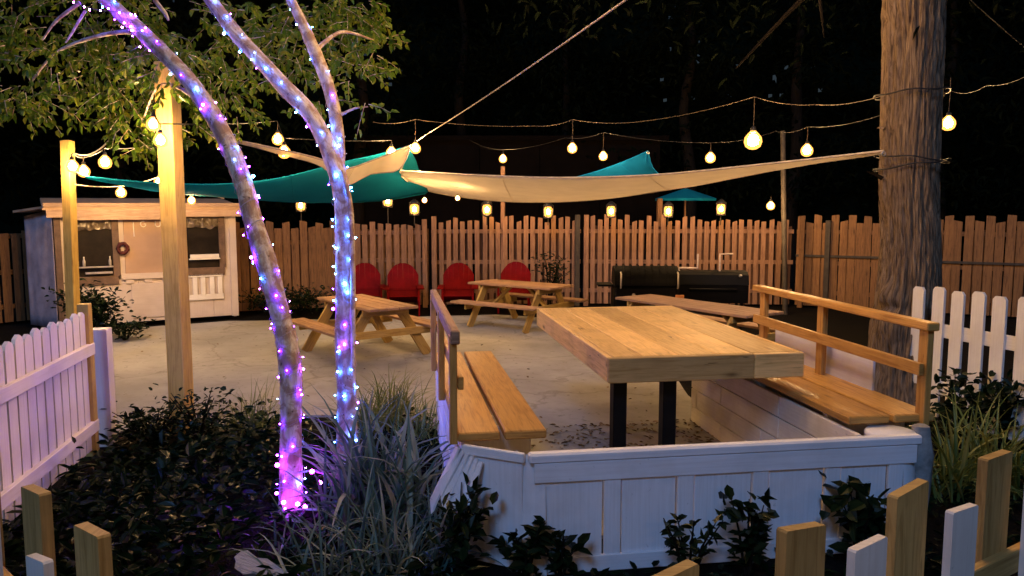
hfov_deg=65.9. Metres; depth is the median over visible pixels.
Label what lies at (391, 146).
string bulb
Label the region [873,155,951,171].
tie cord
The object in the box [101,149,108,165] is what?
string bulb
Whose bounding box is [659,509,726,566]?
shrub
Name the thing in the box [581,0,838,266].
woodland tree
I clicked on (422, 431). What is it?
spiky grass
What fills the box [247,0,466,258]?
woodland tree
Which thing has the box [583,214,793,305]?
wooden fence
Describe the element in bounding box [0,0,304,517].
leaning tree
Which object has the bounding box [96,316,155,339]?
shrub
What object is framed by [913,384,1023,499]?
spiky grass
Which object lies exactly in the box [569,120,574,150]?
string bulb
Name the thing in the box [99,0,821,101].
sky
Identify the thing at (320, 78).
fairy lights
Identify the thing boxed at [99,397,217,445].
shrub
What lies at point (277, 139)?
string bulb
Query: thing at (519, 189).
shade sail
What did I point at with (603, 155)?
string bulb
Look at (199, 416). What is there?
shrub
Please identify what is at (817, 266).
wooden fence
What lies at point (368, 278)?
garden chair
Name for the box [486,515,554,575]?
shrub
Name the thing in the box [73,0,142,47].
fairy lights
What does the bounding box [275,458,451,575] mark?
spiky grass
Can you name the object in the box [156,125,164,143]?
string bulb
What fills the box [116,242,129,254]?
wreath
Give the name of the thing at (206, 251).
window
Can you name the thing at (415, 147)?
string bulb
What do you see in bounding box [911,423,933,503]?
wrapped post
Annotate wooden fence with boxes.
[0,231,29,322]
[236,220,335,310]
[354,219,428,307]
[431,215,580,305]
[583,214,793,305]
[794,214,879,307]
[941,215,1023,316]
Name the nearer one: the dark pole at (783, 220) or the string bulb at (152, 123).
the string bulb at (152, 123)
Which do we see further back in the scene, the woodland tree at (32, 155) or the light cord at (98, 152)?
the woodland tree at (32, 155)
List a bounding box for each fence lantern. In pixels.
[295,203,305,220]
[383,200,392,223]
[409,199,419,224]
[482,201,491,224]
[543,203,553,224]
[606,201,615,224]
[663,201,673,224]
[716,199,726,224]
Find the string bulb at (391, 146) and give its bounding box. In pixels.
[388,141,393,152]
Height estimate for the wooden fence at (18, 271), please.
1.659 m
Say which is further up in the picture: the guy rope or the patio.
the guy rope
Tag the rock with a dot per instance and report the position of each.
(246, 564)
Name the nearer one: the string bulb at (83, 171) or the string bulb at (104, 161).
the string bulb at (83, 171)
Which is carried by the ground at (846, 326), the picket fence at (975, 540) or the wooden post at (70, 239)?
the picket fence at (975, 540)
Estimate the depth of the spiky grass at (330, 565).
4.39 m
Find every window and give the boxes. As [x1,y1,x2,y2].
[77,220,120,285]
[186,217,225,275]
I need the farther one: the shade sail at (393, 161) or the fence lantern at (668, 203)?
the fence lantern at (668, 203)
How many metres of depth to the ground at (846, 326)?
6.46 m
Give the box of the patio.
[0,315,821,538]
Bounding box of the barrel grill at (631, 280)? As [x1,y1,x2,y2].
[596,265,683,306]
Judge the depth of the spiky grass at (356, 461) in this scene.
5.59 m
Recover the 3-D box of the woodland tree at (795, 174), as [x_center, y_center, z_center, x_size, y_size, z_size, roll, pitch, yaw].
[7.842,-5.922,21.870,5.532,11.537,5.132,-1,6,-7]
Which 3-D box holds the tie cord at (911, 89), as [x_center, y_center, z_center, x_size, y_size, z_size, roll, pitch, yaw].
[4.262,-2.070,8.419,0.746,0.073,0.747,-1,6,-9]
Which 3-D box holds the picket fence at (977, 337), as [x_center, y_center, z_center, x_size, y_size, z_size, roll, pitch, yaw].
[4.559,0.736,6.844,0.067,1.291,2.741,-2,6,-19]
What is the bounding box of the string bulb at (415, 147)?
[412,123,418,150]
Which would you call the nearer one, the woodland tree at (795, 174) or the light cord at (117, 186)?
the light cord at (117, 186)
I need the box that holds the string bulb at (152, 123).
[149,111,156,127]
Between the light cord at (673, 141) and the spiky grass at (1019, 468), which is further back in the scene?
the light cord at (673, 141)
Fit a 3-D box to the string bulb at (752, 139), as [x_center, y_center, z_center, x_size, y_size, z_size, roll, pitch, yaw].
[3.176,-2.164,10.378,0.232,0.685,0.232,-1,6,-9]
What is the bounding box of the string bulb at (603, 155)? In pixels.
[601,132,605,158]
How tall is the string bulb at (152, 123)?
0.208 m
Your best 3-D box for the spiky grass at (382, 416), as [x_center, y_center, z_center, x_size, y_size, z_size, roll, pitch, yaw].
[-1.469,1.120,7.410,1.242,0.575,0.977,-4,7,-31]
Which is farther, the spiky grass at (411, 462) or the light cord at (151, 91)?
the light cord at (151, 91)
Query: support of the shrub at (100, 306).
on the ground at (846, 326)
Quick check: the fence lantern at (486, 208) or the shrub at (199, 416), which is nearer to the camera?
the shrub at (199, 416)
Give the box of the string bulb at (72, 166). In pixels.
[68,152,76,169]
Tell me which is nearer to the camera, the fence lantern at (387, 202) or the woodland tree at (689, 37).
the fence lantern at (387, 202)
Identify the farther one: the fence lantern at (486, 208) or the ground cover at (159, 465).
the fence lantern at (486, 208)
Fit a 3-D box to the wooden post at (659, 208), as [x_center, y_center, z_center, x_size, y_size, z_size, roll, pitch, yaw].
[3.238,-0.820,17.420,0.100,2.301,0.100,-1,6,-9]
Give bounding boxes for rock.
[234,550,287,575]
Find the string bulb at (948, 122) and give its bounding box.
[944,78,952,127]
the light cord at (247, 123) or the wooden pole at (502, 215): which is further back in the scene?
the wooden pole at (502, 215)
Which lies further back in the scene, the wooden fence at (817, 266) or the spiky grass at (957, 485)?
the wooden fence at (817, 266)
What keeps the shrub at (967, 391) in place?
on the ground at (846, 326)
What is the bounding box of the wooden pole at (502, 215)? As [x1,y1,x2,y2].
[501,166,504,271]
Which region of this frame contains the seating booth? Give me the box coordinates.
[430,330,921,575]
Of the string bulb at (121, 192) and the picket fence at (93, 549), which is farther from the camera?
the string bulb at (121, 192)
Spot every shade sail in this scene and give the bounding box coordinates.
[74,147,428,202]
[235,137,410,184]
[399,150,885,202]
[577,150,658,176]
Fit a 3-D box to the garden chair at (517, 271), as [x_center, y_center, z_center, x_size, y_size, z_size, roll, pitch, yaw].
[0.057,-0.013,16.058,0.800,0.991,0.949,0,6,5]
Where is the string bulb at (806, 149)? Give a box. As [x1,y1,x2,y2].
[803,134,810,153]
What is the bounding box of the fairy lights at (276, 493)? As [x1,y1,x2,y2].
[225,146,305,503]
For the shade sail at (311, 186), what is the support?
attached to the wooden post at (70, 239)
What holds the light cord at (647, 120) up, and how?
attached to the cedar tree at (913, 37)
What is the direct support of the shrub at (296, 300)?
on the ground at (846, 326)
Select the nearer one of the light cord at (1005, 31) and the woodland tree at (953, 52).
the light cord at (1005, 31)
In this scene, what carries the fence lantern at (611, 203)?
attached to the wooden fence at (749, 240)
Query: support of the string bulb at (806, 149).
hanging from the light cord at (673, 141)
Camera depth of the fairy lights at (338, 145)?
6.44 m
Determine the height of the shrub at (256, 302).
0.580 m
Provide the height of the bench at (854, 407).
1.402 m
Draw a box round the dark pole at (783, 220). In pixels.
[780,131,787,314]
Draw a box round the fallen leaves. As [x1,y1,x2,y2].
[72,326,713,575]
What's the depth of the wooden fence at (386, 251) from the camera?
16.55 m
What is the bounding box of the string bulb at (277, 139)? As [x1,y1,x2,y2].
[274,123,280,142]
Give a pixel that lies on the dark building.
(463, 154)
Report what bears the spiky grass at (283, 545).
on the ground at (846, 326)
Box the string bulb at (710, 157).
[707,148,712,160]
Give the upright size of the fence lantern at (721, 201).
0.541 m
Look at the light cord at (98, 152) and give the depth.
10.39 m
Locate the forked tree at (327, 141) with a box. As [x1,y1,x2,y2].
[189,0,410,468]
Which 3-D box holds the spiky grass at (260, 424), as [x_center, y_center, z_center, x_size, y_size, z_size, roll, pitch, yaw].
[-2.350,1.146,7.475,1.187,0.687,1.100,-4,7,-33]
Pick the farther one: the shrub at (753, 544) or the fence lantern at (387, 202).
the fence lantern at (387, 202)
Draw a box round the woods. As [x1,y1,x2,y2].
[0,0,1023,277]
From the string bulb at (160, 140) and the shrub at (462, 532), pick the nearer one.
the shrub at (462, 532)
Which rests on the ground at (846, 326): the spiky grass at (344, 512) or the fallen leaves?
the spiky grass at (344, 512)
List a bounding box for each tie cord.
[873,87,951,100]
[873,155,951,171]
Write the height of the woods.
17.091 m
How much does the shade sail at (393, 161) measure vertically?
0.614 m
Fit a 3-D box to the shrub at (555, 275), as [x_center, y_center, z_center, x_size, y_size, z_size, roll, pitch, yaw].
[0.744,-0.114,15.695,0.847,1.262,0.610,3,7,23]
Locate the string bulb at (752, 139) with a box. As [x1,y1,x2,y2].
[748,97,757,145]
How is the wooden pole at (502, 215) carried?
on the ground at (846, 326)
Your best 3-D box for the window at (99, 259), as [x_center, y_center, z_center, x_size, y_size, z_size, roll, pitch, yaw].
[-7.198,-0.647,13.621,0.770,1.200,0.143,-4,7,-31]
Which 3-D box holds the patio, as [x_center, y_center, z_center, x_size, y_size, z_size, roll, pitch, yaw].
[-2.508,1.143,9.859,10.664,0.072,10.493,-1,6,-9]
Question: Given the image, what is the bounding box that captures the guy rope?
[410,0,626,145]
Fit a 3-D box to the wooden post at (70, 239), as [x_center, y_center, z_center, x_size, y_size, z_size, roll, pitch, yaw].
[-5.782,-0.427,10.354,0.163,3.009,0.491,-2,6,-18]
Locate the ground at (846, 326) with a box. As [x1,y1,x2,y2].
[0,268,1023,575]
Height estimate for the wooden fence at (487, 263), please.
1.950 m
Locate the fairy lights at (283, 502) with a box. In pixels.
[98,0,321,510]
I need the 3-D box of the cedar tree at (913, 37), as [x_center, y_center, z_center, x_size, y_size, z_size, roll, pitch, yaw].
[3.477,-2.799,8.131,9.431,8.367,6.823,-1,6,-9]
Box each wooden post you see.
[60,140,79,318]
[154,61,193,435]
[656,198,662,226]
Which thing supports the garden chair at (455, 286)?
on the ground at (846, 326)
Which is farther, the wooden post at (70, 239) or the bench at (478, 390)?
the wooden post at (70, 239)
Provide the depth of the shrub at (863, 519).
4.60 m
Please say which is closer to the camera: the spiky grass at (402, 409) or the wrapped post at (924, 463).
the wrapped post at (924, 463)
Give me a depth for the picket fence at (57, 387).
5.94 m
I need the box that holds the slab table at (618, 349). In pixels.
[537,306,803,447]
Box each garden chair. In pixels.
[355,263,384,297]
[382,263,423,315]
[437,263,477,309]
[497,262,530,313]
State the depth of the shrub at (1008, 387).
7.03 m
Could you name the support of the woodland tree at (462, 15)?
on the ground at (846, 326)
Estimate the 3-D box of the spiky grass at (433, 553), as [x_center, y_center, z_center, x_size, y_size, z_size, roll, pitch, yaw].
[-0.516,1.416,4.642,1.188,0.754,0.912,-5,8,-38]
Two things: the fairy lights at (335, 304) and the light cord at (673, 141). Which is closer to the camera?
the fairy lights at (335, 304)
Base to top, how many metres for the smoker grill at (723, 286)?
1.303 m
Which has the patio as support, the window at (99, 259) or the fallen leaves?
the fallen leaves
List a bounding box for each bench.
[430,289,545,454]
[748,285,939,507]
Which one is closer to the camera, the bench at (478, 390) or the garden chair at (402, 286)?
the bench at (478, 390)
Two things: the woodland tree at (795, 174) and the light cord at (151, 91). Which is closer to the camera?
the light cord at (151, 91)
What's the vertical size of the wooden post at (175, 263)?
3.509 m
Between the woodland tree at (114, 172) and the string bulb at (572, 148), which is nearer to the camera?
the string bulb at (572, 148)
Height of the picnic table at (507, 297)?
0.790 m
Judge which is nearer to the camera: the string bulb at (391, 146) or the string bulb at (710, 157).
the string bulb at (391, 146)
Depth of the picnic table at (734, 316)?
11.06 m
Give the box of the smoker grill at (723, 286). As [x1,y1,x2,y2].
[678,253,748,327]
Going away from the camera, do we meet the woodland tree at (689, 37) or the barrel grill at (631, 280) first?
the barrel grill at (631, 280)
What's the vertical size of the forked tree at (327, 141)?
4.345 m
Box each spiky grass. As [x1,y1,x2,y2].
[212,378,318,436]
[225,484,425,575]
[251,489,358,567]
[257,424,432,554]
[270,380,492,549]
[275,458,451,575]
[276,386,448,529]
[307,377,421,439]
[333,367,435,426]
[339,449,510,575]
[372,376,438,446]
[905,392,1023,503]
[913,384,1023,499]
[934,405,1023,499]
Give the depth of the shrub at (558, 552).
4.45 m
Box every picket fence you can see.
[0,303,117,523]
[0,484,112,575]
[652,449,1023,575]
[910,286,1023,440]
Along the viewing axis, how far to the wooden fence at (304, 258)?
16.03 m
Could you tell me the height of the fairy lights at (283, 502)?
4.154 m
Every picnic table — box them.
[292,294,437,362]
[450,279,588,333]
[615,294,783,341]
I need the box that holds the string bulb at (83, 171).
[80,159,87,174]
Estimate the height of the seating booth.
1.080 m
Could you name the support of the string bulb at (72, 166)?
hanging from the light cord at (98, 152)
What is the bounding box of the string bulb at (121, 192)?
[118,185,123,195]
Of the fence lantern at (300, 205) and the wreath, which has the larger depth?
the fence lantern at (300, 205)
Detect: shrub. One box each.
[41,278,136,327]
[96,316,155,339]
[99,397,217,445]
[148,383,240,439]
[238,288,292,314]
[263,283,335,315]
[426,472,498,569]
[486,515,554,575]
[527,529,591,575]
[531,251,570,304]
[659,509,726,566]
[716,485,779,575]
[818,470,890,553]
[930,367,1016,439]
[973,369,1023,440]
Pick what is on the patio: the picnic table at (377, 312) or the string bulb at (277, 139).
the picnic table at (377, 312)
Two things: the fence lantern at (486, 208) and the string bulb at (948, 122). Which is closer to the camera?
the string bulb at (948, 122)
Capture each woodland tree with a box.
[0,0,105,204]
[16,0,261,198]
[98,0,358,276]
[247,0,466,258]
[383,0,556,134]
[480,0,662,172]
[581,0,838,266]
[691,0,881,283]
[801,0,1023,239]
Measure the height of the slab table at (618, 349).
1.099 m
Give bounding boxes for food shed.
[13,198,240,326]
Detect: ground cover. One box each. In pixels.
[2,386,486,575]
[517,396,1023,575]
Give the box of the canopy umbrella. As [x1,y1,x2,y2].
[655,188,715,216]
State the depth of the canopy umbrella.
17.24 m
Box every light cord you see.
[69,146,145,159]
[74,90,152,155]
[74,177,223,198]
[152,95,391,140]
[374,95,884,126]
[470,115,879,149]
[944,0,1023,94]
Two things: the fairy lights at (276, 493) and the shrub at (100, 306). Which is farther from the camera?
the shrub at (100, 306)
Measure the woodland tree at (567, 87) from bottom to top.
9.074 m
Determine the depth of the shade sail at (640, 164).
14.92 m
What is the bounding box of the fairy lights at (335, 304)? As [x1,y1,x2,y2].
[329,166,359,440]
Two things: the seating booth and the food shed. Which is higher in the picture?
the food shed
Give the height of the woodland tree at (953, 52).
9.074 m
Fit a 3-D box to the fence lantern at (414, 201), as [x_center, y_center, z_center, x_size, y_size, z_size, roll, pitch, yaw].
[-2.028,-1.577,16.405,0.226,0.540,0.215,-1,6,-9]
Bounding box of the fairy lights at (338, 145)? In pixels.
[210,2,358,443]
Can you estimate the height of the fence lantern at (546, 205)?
0.486 m
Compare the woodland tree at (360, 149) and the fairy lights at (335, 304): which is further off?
the woodland tree at (360, 149)
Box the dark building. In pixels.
[350,135,668,284]
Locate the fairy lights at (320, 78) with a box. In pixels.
[286,4,346,156]
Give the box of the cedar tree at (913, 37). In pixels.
[485,0,1023,421]
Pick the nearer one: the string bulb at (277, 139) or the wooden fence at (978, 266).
the string bulb at (277, 139)
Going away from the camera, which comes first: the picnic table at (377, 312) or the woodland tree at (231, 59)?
the picnic table at (377, 312)
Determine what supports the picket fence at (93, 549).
on the ground at (846, 326)

